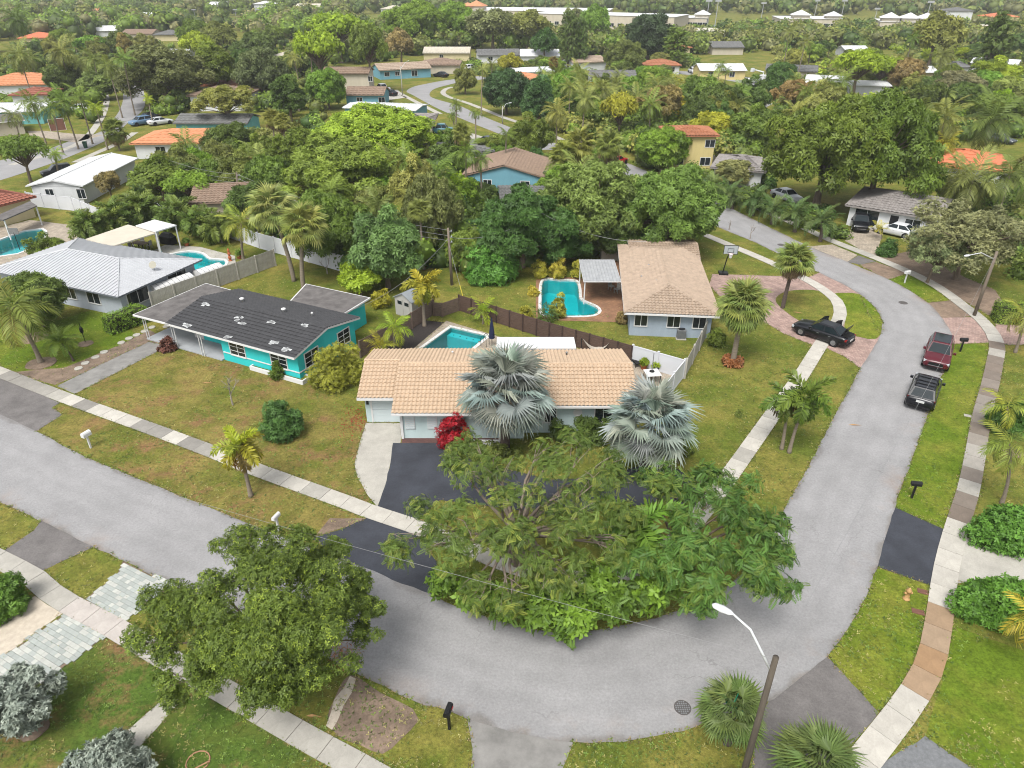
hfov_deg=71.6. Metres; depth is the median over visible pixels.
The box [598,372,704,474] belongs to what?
palm tree
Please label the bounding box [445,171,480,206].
tree
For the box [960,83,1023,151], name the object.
palm tree
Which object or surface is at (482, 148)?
house
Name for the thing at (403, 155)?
palm tree
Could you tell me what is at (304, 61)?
tree
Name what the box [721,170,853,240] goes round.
undergrowth
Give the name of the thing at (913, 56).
palm tree
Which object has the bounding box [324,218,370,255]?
tree
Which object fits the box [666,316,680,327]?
window
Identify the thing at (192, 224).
palm tree
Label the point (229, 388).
bare tree
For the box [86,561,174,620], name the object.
paver walk
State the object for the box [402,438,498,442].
walkway
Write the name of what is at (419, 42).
woodland
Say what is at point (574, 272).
shrub
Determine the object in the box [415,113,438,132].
house
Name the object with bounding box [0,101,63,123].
house
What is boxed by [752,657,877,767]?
driveway
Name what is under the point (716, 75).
palm tree
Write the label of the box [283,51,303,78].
palm tree
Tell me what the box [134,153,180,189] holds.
tree
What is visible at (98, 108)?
palm tree
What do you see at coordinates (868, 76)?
tree
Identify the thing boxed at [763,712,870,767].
palm tree
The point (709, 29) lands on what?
school building
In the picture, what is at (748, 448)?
sidewalk
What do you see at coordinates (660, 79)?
palm tree
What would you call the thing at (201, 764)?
garden hose
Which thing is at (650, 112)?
palm tree
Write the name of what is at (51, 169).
car
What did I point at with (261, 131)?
tree
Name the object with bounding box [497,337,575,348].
patio cover
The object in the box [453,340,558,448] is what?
palm tree
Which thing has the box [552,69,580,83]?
tree
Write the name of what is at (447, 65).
house
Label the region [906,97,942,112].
palm tree
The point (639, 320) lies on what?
window
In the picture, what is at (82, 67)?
palm tree
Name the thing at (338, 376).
shrub
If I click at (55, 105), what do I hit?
palm tree
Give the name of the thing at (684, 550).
tree
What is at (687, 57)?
undergrowth
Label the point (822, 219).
palm tree
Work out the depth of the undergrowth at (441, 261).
79.43 m
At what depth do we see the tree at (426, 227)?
73.16 m
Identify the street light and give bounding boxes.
[712,603,778,767]
[964,251,997,315]
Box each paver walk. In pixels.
[0,614,105,688]
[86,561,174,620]
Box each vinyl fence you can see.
[24,191,97,212]
[150,201,342,270]
[632,344,685,391]
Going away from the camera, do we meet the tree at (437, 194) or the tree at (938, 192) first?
the tree at (437, 194)
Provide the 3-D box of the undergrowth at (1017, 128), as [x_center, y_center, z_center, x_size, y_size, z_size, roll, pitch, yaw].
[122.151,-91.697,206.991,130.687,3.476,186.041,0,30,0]
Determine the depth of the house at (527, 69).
197.89 m
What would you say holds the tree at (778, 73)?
on the ground at (430, 741)
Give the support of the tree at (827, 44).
on the ground at (430, 741)
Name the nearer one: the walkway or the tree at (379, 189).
the walkway
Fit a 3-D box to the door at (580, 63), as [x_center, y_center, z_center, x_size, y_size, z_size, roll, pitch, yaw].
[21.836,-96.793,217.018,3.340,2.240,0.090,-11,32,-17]
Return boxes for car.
[39,162,69,176]
[128,115,150,126]
[141,112,158,116]
[146,116,173,125]
[388,89,397,95]
[433,71,448,77]
[617,156,628,163]
[770,187,804,202]
[791,315,855,346]
[851,212,871,231]
[872,221,914,238]
[904,372,945,410]
[921,332,956,371]
[987,133,1017,144]
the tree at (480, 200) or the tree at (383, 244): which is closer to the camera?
the tree at (383, 244)
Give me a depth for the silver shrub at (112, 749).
26.11 m
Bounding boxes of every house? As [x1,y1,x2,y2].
[0,72,47,94]
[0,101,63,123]
[0,113,66,135]
[0,189,36,226]
[0,237,202,313]
[7,86,63,101]
[17,32,48,41]
[25,152,138,202]
[96,25,115,36]
[123,29,161,37]
[129,128,210,158]
[133,283,370,378]
[153,30,177,40]
[172,113,260,128]
[186,85,261,110]
[188,181,248,218]
[199,79,239,88]
[254,1,277,11]
[296,3,323,7]
[323,67,373,94]
[342,101,428,114]
[346,86,389,103]
[357,348,635,438]
[371,61,431,79]
[381,5,398,11]
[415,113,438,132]
[423,47,471,60]
[423,57,461,73]
[423,139,494,161]
[462,147,552,187]
[475,48,519,63]
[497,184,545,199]
[512,66,554,74]
[520,49,559,60]
[522,72,537,79]
[561,55,605,69]
[587,70,636,81]
[617,238,720,338]
[642,59,681,73]
[658,125,719,168]
[692,63,746,79]
[707,41,744,54]
[710,154,766,187]
[765,63,817,78]
[805,74,844,85]
[835,45,867,54]
[845,80,891,94]
[845,186,952,230]
[925,66,936,76]
[930,148,1012,187]
[937,61,970,70]
[939,7,973,19]
[970,57,1021,66]
[977,13,1018,18]
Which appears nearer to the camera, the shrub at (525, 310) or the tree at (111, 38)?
the shrub at (525, 310)
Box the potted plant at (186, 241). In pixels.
[182,237,189,245]
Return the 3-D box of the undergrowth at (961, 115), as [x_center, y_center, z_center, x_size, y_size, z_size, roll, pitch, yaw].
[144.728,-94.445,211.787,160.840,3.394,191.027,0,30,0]
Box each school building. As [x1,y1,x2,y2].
[465,0,612,13]
[538,11,689,28]
[688,10,710,25]
[696,28,723,36]
[771,10,842,26]
[875,12,929,26]
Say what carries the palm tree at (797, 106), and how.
on the ground at (430, 741)
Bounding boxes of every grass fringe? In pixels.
[0,262,1023,767]
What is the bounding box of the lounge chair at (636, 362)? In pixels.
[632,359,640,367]
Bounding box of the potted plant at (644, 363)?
[639,357,649,369]
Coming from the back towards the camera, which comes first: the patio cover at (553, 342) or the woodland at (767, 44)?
the woodland at (767, 44)
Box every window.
[44,189,54,194]
[65,288,77,299]
[75,189,86,198]
[85,292,101,304]
[125,286,148,306]
[155,146,165,151]
[167,268,186,278]
[228,342,246,358]
[269,353,287,370]
[303,345,319,369]
[337,326,350,345]
[378,97,384,101]
[411,70,417,75]
[483,179,491,184]
[543,409,556,422]
[594,409,612,422]
[634,315,647,326]
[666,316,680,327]
[691,317,706,328]
[699,157,710,165]
[705,140,715,147]
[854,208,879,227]
[904,218,920,228]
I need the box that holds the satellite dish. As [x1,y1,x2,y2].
[149,261,155,269]
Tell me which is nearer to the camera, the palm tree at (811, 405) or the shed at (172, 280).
the palm tree at (811, 405)
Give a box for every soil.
[17,330,157,384]
[316,518,364,535]
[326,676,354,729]
[328,675,418,753]
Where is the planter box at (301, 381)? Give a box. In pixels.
[249,364,311,384]
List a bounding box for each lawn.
[0,310,133,371]
[0,639,322,767]
[37,403,362,537]
[76,348,370,503]
[776,290,833,320]
[829,568,929,710]
[835,293,881,338]
[890,274,948,301]
[896,343,988,528]
[926,626,1023,767]
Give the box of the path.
[125,699,177,750]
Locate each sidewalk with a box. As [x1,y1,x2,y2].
[0,234,846,583]
[0,548,389,767]
[8,94,109,164]
[73,132,137,161]
[395,90,442,113]
[440,87,565,139]
[757,209,1005,767]
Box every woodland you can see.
[0,0,340,37]
[0,0,353,38]
[1,0,1023,14]
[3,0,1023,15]
[4,0,1023,14]
[326,15,712,66]
[337,16,725,54]
[342,11,717,62]
[342,13,696,62]
[342,24,697,60]
[552,23,691,30]
[682,17,971,29]
[690,17,970,27]
[699,11,1023,48]
[701,17,971,26]
[702,16,968,27]
[715,12,1023,47]
[717,16,1023,50]
[726,17,1023,52]
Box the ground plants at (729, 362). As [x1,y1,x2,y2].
[720,353,744,368]
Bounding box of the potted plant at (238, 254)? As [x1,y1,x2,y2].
[234,249,240,258]
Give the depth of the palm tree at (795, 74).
155.28 m
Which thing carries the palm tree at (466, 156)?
on the ground at (430, 741)
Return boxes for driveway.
[0,596,61,654]
[28,131,101,141]
[58,342,158,393]
[314,443,701,593]
[355,423,400,505]
[389,94,404,99]
[443,133,481,138]
[468,720,572,767]
[710,273,879,367]
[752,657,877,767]
[845,229,882,254]
[881,252,1001,314]
[881,736,970,767]
[958,537,1023,582]
[995,323,1023,344]
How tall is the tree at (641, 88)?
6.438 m
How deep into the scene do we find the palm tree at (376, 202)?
78.56 m
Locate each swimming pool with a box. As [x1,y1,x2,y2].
[0,228,47,256]
[169,250,227,269]
[419,325,488,348]
[538,278,601,316]
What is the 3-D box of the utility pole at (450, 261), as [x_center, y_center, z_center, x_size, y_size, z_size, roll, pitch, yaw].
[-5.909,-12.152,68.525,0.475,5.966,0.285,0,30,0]
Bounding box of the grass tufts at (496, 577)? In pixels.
[0,245,1023,767]
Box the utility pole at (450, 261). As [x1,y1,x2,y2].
[447,228,452,285]
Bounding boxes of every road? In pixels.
[0,84,144,179]
[0,163,951,742]
[407,76,555,149]
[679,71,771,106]
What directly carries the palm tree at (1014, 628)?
on the ground at (430, 741)
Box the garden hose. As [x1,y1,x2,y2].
[185,750,210,767]
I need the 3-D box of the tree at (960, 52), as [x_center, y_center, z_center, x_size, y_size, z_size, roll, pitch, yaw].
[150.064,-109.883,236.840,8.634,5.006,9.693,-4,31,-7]
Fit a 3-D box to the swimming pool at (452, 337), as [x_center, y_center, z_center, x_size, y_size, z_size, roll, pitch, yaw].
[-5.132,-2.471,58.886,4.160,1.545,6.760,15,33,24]
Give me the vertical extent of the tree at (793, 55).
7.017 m
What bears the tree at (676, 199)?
on the ground at (430, 741)
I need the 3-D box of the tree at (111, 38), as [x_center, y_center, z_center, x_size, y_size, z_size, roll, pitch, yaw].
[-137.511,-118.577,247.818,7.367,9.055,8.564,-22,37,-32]
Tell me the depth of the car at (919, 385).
49.60 m
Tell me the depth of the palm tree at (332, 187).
80.92 m
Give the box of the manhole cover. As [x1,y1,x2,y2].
[674,700,690,714]
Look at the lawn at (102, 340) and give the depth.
58.97 m
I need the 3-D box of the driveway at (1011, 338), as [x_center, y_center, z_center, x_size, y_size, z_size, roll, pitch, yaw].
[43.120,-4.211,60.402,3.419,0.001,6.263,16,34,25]
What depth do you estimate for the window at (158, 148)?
115.85 m
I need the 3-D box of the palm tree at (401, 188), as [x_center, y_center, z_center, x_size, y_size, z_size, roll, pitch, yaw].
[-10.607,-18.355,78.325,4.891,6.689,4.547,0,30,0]
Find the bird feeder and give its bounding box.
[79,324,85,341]
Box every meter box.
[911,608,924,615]
[917,588,928,594]
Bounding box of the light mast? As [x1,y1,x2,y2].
[714,0,721,26]
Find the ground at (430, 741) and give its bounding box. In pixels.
[0,1,1023,767]
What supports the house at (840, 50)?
on the ground at (430, 741)
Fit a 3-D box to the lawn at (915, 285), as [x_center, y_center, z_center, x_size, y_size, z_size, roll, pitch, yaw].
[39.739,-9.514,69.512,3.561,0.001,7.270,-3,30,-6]
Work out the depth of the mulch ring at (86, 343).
58.89 m
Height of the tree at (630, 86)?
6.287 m
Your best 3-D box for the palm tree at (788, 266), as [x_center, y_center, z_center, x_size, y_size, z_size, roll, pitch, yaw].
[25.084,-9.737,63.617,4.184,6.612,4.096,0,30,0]
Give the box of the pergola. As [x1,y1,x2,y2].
[136,220,181,251]
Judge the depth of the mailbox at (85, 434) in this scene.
45.53 m
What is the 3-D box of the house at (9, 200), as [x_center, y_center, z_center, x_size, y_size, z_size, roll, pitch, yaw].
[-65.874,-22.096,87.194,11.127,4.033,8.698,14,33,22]
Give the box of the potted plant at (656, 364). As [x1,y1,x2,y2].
[651,362,660,368]
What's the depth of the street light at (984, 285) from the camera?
61.86 m
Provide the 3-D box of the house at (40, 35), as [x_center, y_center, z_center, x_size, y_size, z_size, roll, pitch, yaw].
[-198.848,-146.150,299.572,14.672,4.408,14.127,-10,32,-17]
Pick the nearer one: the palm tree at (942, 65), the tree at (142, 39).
the palm tree at (942, 65)
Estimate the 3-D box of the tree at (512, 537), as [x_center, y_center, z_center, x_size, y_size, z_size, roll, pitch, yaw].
[1.216,6.865,34.570,13.087,7.111,12.025,9,31,15]
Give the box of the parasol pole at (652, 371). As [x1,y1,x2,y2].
[649,354,654,378]
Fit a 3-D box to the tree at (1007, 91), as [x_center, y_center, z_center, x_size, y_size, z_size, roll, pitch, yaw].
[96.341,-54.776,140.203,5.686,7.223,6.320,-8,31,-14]
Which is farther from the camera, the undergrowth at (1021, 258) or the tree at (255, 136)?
the tree at (255, 136)
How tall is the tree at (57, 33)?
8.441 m
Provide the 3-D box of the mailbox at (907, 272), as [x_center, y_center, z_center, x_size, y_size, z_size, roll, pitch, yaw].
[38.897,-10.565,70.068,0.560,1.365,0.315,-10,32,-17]
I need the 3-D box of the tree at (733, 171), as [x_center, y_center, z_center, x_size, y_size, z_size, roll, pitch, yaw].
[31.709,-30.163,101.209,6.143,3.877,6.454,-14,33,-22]
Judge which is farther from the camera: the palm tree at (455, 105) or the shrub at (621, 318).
the palm tree at (455, 105)
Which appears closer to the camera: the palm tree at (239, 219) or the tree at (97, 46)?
the palm tree at (239, 219)
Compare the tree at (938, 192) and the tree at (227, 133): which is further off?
the tree at (227, 133)
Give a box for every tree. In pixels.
[0,3,32,52]
[0,36,37,87]
[0,107,29,135]
[0,133,49,183]
[0,270,68,327]
[0,275,61,362]
[12,88,48,144]
[13,53,40,67]
[23,48,42,70]
[27,40,53,58]
[33,96,68,152]
[36,322,80,361]
[40,35,60,56]
[41,62,82,89]
[41,82,81,148]
[42,34,79,95]
[46,146,64,170]
[47,28,75,48]
[61,83,95,143]
[63,33,77,52]
[64,54,89,66]
[65,208,112,239]
[67,54,92,74]
[71,34,110,49]
[72,207,114,238]
[75,70,119,99]
[77,46,106,72]
[82,36,110,60]
[85,100,108,149]
[89,60,117,71]
[91,195,138,232]
[92,54,122,117]
[92,170,120,195]
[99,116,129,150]
[105,30,130,48]
[110,43,216,97]
[110,46,137,114]
[116,32,132,55]
[116,190,159,226]
[119,189,162,222]
[119,523,387,721]
[126,162,193,201]
[131,32,158,45]
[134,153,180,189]
[143,93,154,125]
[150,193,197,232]
[154,143,199,168]
[158,168,212,206]
[167,125,201,150]
[170,162,211,196]
[172,203,222,236]
[174,18,205,39]
[177,30,214,51]
[183,147,212,159]
[189,84,255,113]
[192,40,235,84]
[192,158,219,182]
[196,207,241,244]
[198,120,255,145]
[199,20,237,45]
[201,138,233,157]
[210,425,263,497]
[211,148,252,182]
[214,203,266,259]
[220,180,277,217]
[221,377,238,404]
[227,41,240,54]
[228,141,239,156]
[229,48,248,63]
[230,46,289,92]
[238,31,274,54]
[238,132,272,159]
[238,140,265,157]
[238,153,292,184]
[243,180,298,281]
[251,25,263,32]
[251,79,273,93]
[254,121,301,142]
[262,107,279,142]
[263,25,284,48]
[264,126,324,166]
[268,73,306,121]
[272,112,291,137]
[276,200,330,287]
[278,50,309,73]
[279,131,419,199]
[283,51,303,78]
[285,188,370,257]
[291,28,345,69]
[292,74,304,111]
[295,184,307,197]
[304,11,372,62]
[304,66,346,108]
[305,59,327,70]
[308,101,439,155]
[313,171,351,198]
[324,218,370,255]
[337,261,382,295]
[346,202,423,288]
[349,22,387,66]
[350,185,384,210]
[355,185,398,216]
[363,329,401,350]
[371,176,400,203]
[374,425,681,619]
[375,142,414,176]
[376,311,414,348]
[377,175,389,185]
[380,0,450,37]
[384,26,413,61]
[385,151,432,205]
[388,140,422,172]
[394,187,411,216]
[396,209,443,243]
[399,269,441,326]
[400,170,464,244]
[407,199,432,269]
[426,151,461,178]
[428,133,468,173]
[434,0,472,34]
[435,178,466,209]
[437,127,453,141]
[438,172,467,191]
[444,229,480,267]
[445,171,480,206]
[446,108,459,125]
[449,96,464,123]
[449,137,480,178]
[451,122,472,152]
[452,64,477,93]
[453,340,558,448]
[461,202,485,221]
[464,6,513,48]
[466,218,478,226]
[467,296,498,325]
[469,106,482,137]
[471,148,492,187]
[472,181,499,207]
[473,133,513,146]
[475,62,490,115]
[475,181,579,267]
[476,191,489,203]
[480,67,529,114]
[486,58,498,72]
[489,140,513,152]
[497,52,523,67]
[497,126,516,152]
[502,9,552,48]
[506,111,555,151]
[519,74,555,119]
[523,60,533,66]
[529,26,560,55]
[530,146,543,155]
[531,55,544,66]
[531,159,646,242]
[533,170,556,185]
[535,65,547,75]
[536,241,566,257]
[538,57,566,67]
[538,230,594,265]
[540,95,573,141]
[543,79,557,92]
[543,144,565,172]
[545,160,581,178]
[547,60,567,73]
[548,56,558,72]
[548,138,576,166]
[550,149,599,175]
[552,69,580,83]
[552,81,582,109]
[557,10,579,68]
[559,74,581,114]
[564,7,581,17]
[565,57,590,78]
[565,125,596,162]
[567,63,590,83]
[569,73,593,99]
[570,103,577,114]
[571,17,589,59]
[573,83,599,147]
[575,87,614,126]
[579,3,610,31]
[586,72,618,99]
[587,215,641,254]
[591,72,614,84]
[592,493,688,571]
[594,145,624,164]
[595,128,624,165]
[598,90,638,133]
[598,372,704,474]
[603,39,646,69]
[607,71,628,95]
[609,457,810,620]
[610,66,628,80]
[611,58,632,67]
[615,61,632,69]
[615,75,643,91]
[617,84,635,97]
[618,162,729,242]
[621,81,649,109]
[623,12,673,59]
[625,85,648,106]
[633,125,692,170]
[633,126,649,145]
[634,65,656,73]
[634,87,668,126]
[636,66,673,89]
[636,84,682,122]
[643,100,673,122]
[645,75,671,91]
[646,72,665,90]
[650,52,671,60]
[657,64,672,71]
[659,130,681,171]
[661,72,678,85]
[662,26,692,62]
[662,75,680,84]
[666,73,682,85]
[666,96,685,118]
[677,72,696,86]
[679,74,720,100]
[679,94,717,121]
[688,110,731,132]
[693,669,768,751]
[700,82,745,110]
[703,68,726,80]
[703,170,726,193]
[708,89,740,112]
[710,100,734,121]
[714,61,725,78]
[714,159,756,184]
[714,274,775,358]
[717,176,745,209]
[722,65,731,81]
[724,102,784,150]
[729,79,752,106]
[729,91,752,112]
[735,184,774,217]
[738,73,772,112]
[753,193,788,225]
[759,381,811,449]
[760,92,891,208]
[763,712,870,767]
[765,61,801,92]
[770,78,816,115]
[773,241,818,308]
[774,193,818,232]
[775,367,837,453]
[779,23,801,60]
[782,48,807,64]
[782,96,810,116]
[785,68,809,80]
[794,77,846,111]
[794,80,822,103]
[797,34,813,73]
[797,41,824,64]
[800,202,845,241]
[813,40,837,57]
[815,71,838,87]
[818,44,827,57]
[827,39,838,56]
[828,69,874,79]
[828,85,948,198]
[830,47,888,92]
[830,66,871,72]
[830,67,859,96]
[861,47,882,55]
[868,54,903,80]
[869,220,888,238]
[886,56,928,87]
[898,71,925,92]
[901,196,1023,280]
[902,52,924,59]
[903,31,923,55]
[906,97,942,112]
[906,226,970,282]
[908,81,949,104]
[911,8,969,65]
[921,47,938,63]
[921,70,948,85]
[925,43,959,70]
[926,94,973,142]
[929,70,988,86]
[934,61,951,69]
[935,175,980,196]
[936,48,953,60]
[936,130,962,153]
[937,148,985,195]
[938,81,957,105]
[938,144,1014,212]
[940,63,963,71]
[941,87,995,102]
[945,81,983,106]
[953,47,972,58]
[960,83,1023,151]
[964,43,981,49]
[964,49,986,60]
[965,97,1023,117]
[969,10,1023,70]
[969,89,1020,119]
[971,54,1023,80]
[974,159,1005,198]
[976,69,1003,87]
[977,154,1023,214]
[978,418,1023,503]
[981,388,1023,429]
[991,75,1023,92]
[993,88,1015,102]
[999,297,1023,352]
[999,589,1023,648]
[1009,35,1023,50]
[1013,33,1023,38]
[1014,89,1023,98]
[1014,179,1023,203]
[1016,155,1023,169]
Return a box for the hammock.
[581,338,612,348]
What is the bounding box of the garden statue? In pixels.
[227,248,231,260]
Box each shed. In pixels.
[150,272,193,290]
[192,262,222,275]
[393,288,425,315]
[599,249,617,260]
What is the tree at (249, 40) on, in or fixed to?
on the ground at (430, 741)
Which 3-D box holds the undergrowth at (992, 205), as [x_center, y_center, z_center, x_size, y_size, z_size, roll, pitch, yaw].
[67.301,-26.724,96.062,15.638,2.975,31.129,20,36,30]
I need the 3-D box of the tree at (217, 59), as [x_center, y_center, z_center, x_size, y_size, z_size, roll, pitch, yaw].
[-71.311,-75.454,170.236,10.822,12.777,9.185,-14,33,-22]
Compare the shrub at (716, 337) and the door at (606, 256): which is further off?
the door at (606, 256)
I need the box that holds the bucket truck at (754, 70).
[748,68,765,82]
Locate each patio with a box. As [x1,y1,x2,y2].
[0,220,76,264]
[154,245,234,264]
[415,321,498,348]
[536,260,622,321]
[633,364,671,385]
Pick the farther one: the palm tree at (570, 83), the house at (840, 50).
the house at (840, 50)
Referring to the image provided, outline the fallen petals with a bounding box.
[328,402,366,442]
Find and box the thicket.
[423,558,696,650]
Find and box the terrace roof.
[0,201,42,239]
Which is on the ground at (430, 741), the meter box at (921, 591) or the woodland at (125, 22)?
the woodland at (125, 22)
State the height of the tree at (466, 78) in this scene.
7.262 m
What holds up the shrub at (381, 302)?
on the ground at (430, 741)
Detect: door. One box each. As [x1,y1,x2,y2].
[47,118,66,130]
[370,401,399,421]
[396,298,403,315]
[403,300,409,314]
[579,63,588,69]
[603,252,608,258]
[610,253,615,259]
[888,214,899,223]
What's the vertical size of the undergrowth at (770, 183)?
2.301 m
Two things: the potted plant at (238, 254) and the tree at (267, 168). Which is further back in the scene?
the tree at (267, 168)
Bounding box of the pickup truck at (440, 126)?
[432,123,452,133]
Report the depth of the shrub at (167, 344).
57.43 m
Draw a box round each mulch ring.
[18,717,49,741]
[22,332,47,343]
[25,357,56,369]
[77,340,93,346]
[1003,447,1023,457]
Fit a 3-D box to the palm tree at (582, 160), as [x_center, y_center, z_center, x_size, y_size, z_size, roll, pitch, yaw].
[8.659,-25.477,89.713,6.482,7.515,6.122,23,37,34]
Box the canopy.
[86,225,159,251]
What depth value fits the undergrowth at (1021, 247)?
76.77 m
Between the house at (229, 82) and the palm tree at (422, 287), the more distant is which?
the house at (229, 82)
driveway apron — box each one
[0,379,60,430]
[5,521,92,569]
[810,244,856,261]
[848,255,874,264]
[860,262,903,278]
[878,507,942,584]
[929,300,969,317]
[942,317,987,343]
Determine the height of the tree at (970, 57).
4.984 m
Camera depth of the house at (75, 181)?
95.83 m
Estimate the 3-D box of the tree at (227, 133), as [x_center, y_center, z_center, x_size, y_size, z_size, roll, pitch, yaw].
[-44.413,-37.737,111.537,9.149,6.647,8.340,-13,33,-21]
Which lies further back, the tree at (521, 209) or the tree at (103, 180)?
the tree at (103, 180)
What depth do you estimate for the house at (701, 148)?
108.50 m
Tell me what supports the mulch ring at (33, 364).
on the lawn at (102, 340)
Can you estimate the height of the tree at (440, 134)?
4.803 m
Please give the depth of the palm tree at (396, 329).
55.98 m
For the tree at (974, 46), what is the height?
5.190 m
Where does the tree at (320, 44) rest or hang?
on the ground at (430, 741)
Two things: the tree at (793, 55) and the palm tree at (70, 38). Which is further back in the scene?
the palm tree at (70, 38)
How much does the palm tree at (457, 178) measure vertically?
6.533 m
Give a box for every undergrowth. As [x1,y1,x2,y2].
[0,37,324,118]
[0,39,319,121]
[0,43,327,116]
[5,38,310,113]
[127,123,467,269]
[135,113,455,268]
[145,127,438,258]
[146,111,467,238]
[214,113,471,264]
[453,159,701,275]
[455,161,644,258]
[456,55,692,79]
[457,153,708,274]
[462,158,655,268]
[463,53,701,73]
[464,159,708,249]
[468,54,700,76]
[486,53,694,72]
[534,81,773,155]
[541,80,788,156]
[545,96,788,155]
[546,89,788,151]
[547,103,790,154]
[705,168,838,233]
[707,172,837,220]
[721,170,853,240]
[770,43,1023,147]
[771,42,1023,130]
[772,41,1023,147]
[772,45,1023,141]
[777,41,1016,126]
[782,43,1023,133]
[936,183,1007,208]
[936,189,1019,210]
[942,228,1023,265]
[948,186,1023,220]
[955,224,1023,266]
[970,242,1023,280]
[971,166,1023,220]
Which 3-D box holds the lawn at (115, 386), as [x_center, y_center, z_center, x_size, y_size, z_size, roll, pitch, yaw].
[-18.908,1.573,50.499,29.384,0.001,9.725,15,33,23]
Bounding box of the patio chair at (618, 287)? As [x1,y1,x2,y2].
[614,282,620,293]
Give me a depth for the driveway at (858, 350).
67.12 m
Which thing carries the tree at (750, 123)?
on the ground at (430, 741)
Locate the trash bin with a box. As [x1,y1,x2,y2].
[82,141,87,147]
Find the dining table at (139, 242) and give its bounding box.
[131,240,149,248]
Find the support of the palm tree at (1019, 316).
on the ground at (430, 741)
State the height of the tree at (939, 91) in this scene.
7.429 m
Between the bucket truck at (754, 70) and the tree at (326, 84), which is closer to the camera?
the tree at (326, 84)
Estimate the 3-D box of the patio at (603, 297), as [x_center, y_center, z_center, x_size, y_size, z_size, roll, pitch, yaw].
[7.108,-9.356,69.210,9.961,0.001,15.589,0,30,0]
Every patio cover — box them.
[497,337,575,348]
[579,259,620,303]
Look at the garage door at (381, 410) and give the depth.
48.30 m
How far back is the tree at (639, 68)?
194.92 m
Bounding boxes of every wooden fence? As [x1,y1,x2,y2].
[148,249,276,305]
[358,299,433,357]
[432,298,459,316]
[458,294,632,361]
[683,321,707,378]
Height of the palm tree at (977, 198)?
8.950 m
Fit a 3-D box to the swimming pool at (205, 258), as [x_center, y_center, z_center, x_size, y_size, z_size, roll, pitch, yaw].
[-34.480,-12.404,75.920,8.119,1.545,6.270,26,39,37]
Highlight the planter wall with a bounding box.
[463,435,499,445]
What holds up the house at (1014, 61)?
on the ground at (430, 741)
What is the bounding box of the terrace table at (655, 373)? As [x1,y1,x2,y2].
[643,368,661,382]
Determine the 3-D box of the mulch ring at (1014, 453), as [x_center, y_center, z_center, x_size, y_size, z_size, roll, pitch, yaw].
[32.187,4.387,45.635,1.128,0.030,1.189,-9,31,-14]
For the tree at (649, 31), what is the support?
on the ground at (430, 741)
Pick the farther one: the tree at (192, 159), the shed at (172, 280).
the tree at (192, 159)
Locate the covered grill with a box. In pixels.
[158,232,177,244]
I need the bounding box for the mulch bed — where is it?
[383,320,443,348]
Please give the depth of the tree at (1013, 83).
153.50 m
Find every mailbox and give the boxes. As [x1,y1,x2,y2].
[80,429,91,447]
[271,511,280,530]
[443,702,452,729]
[904,270,910,282]
[910,481,922,497]
[959,338,968,351]
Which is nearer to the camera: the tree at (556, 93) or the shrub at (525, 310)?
the shrub at (525, 310)
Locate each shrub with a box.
[0,570,32,625]
[0,660,67,740]
[20,230,64,254]
[58,726,158,767]
[156,335,177,353]
[258,400,304,443]
[268,360,284,380]
[304,340,363,394]
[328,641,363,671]
[370,288,392,309]
[434,411,470,449]
[444,438,523,462]
[459,242,521,286]
[519,304,532,316]
[527,285,540,296]
[531,259,548,278]
[533,300,562,322]
[547,255,566,279]
[548,292,566,318]
[548,414,615,446]
[570,259,581,278]
[615,311,627,324]
[639,431,695,461]
[706,327,726,348]
[734,408,743,417]
[874,237,900,257]
[944,571,1023,634]
[959,502,1023,560]
[983,399,1023,439]
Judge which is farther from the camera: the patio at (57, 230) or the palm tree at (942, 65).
the palm tree at (942, 65)
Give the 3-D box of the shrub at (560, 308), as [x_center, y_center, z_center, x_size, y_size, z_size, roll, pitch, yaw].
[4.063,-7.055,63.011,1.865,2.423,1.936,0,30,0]
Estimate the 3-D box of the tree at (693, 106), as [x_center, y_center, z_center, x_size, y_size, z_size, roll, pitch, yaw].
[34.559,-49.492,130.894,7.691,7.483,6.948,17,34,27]
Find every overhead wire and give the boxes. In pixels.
[5,444,769,657]
[347,239,447,311]
[542,213,645,241]
[777,283,981,654]
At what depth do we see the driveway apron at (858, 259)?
75.78 m
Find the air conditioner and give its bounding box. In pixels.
[675,328,685,339]
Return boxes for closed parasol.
[489,317,494,338]
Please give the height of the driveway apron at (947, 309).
0.001 m
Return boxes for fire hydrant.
[902,588,912,601]
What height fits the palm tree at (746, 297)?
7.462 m
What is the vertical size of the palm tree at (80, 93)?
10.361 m
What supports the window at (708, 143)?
in the house at (701, 148)
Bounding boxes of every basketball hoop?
[7,228,19,249]
[718,245,738,274]
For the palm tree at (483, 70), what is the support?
on the ground at (430, 741)
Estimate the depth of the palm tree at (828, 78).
136.84 m
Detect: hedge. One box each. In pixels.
[100,302,148,334]
[990,299,1023,325]

